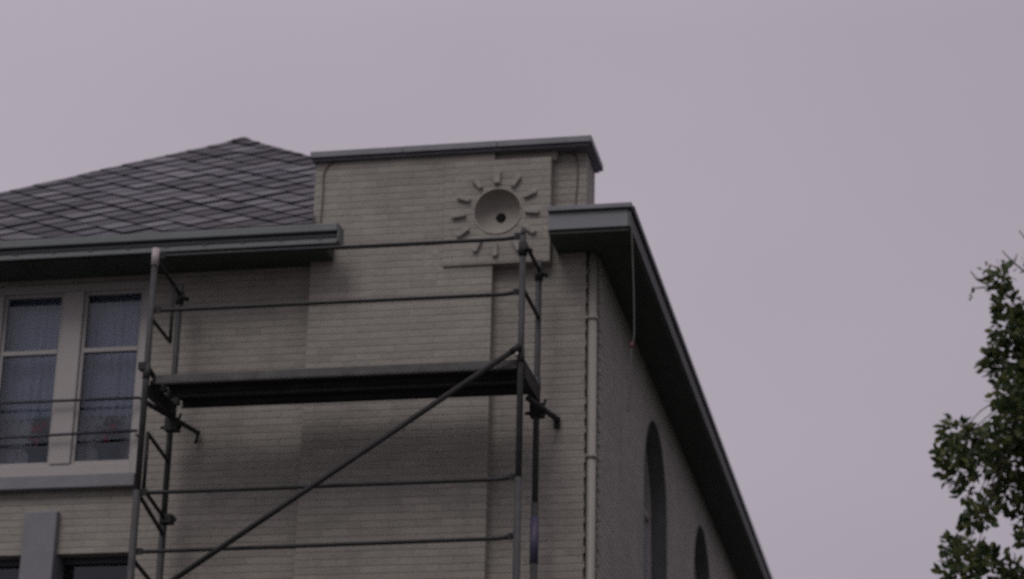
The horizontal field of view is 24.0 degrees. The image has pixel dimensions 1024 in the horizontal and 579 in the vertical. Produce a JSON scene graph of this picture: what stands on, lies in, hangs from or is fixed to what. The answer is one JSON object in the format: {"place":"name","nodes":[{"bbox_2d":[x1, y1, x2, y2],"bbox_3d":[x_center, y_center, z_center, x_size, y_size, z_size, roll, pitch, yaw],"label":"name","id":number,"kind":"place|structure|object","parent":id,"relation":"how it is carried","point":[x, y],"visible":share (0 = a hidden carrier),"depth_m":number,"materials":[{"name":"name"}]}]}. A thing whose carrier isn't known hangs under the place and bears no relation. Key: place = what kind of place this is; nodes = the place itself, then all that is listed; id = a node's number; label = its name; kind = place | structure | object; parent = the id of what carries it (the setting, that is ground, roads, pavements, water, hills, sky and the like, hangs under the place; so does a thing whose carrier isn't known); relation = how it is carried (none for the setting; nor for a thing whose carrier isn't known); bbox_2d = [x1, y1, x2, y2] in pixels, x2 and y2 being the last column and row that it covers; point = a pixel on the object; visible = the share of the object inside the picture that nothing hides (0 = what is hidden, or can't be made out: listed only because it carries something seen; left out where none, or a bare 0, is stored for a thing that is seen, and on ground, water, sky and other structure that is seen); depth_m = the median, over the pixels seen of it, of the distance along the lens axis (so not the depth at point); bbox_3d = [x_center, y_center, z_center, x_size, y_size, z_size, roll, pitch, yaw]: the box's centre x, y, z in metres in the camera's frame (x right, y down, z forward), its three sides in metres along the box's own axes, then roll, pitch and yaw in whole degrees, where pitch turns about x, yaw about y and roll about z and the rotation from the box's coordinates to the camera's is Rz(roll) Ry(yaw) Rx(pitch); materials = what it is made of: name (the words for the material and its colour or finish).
{"place":"outdoors","nodes":[
{"label":"outdoors","id":0,"kind":"place"},
{"bbox_2d":[0,0,1023,578],"label":"sky","id":1,"kind":"structure","parent":0,"point":[816,189],"materials":[{"name":"grey"}]},
{"label":"ground","id":2,"kind":"structure","parent":0,"visible":0},
{"bbox_2d":[127,227,559,578],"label":"scaffold","id":3,"kind":"object","parent":2,"relation":"on","point":[498,376],"visible":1,"depth_m":19.20,"materials":[{"name":"metal"}]},
{"bbox_2d":[0,135,772,578],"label":"building","id":4,"kind":"structure","parent":2,"relation":"on","point":[644,485],"depth_m":20.19,"materials":[{"name":"brick"}]},
{"bbox_2d":[0,418,50,463],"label":"curtain","id":5,"kind":"object","parent":4,"relation":"hanging from","point":[9,427],"visible":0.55,"depth_m":20.76,"materials":[{"name":"white fabric"}]},
{"bbox_2d":[0,298,61,420],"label":"curtain","id":6,"kind":"object","parent":4,"relation":"hanging from","point":[33,325],"visible":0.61,"depth_m":20.99,"materials":[{"name":"white fabric"}]},
{"bbox_2d":[24,412,50,462],"bbox_3d":[-4.041,1.308,20.561,0.252,0.500,0.180,-3,-21,11],"label":"potted plant","id":7,"kind":"object","parent":4,"relation":"on","point":[37,453],"visible":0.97,"depth_m":20.51,"materials":[{"name":"grey plant"}]},
{"bbox_2d":[0,511,127,578],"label":"lower window","id":8,"kind":"structure","parent":4,"relation":"in","point":[40,559],"depth_m":20.00,"materials":[{"name":"glass"}]},
{"bbox_2d":[0,280,149,492],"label":"window","id":9,"kind":"structure","parent":4,"relation":"in","point":[61,471],"depth_m":20.49,"materials":[{"name":"white paint"}]},
{"bbox_2d":[77,415,131,460],"bbox_3d":[-3.411,1.317,20.575,0.630,0.500,0.054,-3,-21,11],"label":"curtain","id":10,"kind":"object","parent":4,"relation":"hanging from","point":[87,453],"visible":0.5,"depth_m":20.62,"materials":[{"name":"white fabric"}]},
{"bbox_2d":[93,416,126,460],"bbox_3d":[-3.416,1.293,20.438,0.321,0.464,0.183,-3,-21,11],"label":"potted plant","id":11,"kind":"object","parent":4,"relation":"on","point":[107,449],"visible":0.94,"depth_m":20.39,"materials":[{"name":"grey plant"}]},
{"bbox_2d":[82,294,141,417],"bbox_3d":[-3.398,0.561,20.845,0.630,1.125,0.055,-3,-21,11],"label":"curtain","id":12,"kind":"object","parent":4,"relation":"hanging from","point":[114,321],"visible":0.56,"depth_m":20.85,"materials":[{"name":"white fabric"}]},
{"bbox_2d":[320,161,342,223],"bbox_3d":[-1.549,-0.762,20.542,0.182,0.742,0.016,-3,-21,11],"label":"cable","id":13,"kind":"object","parent":4,"relation":"attached to","point":[323,189],"visible":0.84,"depth_m":20.58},
{"bbox_2d":[566,152,578,204],"bbox_3d":[0.497,-0.849,20.264,0.129,0.692,0.016,-3,-21,11],"label":"cable","id":14,"kind":"object","parent":4,"relation":"attached to","point":[577,175],"visible":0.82,"depth_m":20.29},
{"bbox_2d":[627,222,634,411],"bbox_3d":[0.950,0.208,19.274,0.075,1.607,0.032,-12,-24,32],"label":"cable","id":15,"kind":"object","parent":4,"relation":"attached to","point":[632,343],"visible":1,"depth_m":19.25,"materials":[{"name":"metal"}]},
{"bbox_2d":[644,419,666,578],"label":"arched window","id":16,"kind":"structure","parent":4,"relation":"in","point":[655,501],"depth_m":23.67,"materials":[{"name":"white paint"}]},
{"bbox_2d":[694,524,709,578],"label":"arched window","id":17,"kind":"structure","parent":4,"relation":"in","point":[701,563],"depth_m":27.24,"materials":[{"name":"grey glass"}]},
{"bbox_2d":[928,230,1023,578],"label":"broadleaf tree","id":18,"kind":"object","parent":2,"relation":"on","point":[980,555],"visible":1,"depth_m":21.70,"materials":[{"name":"green plant"}]}
]}

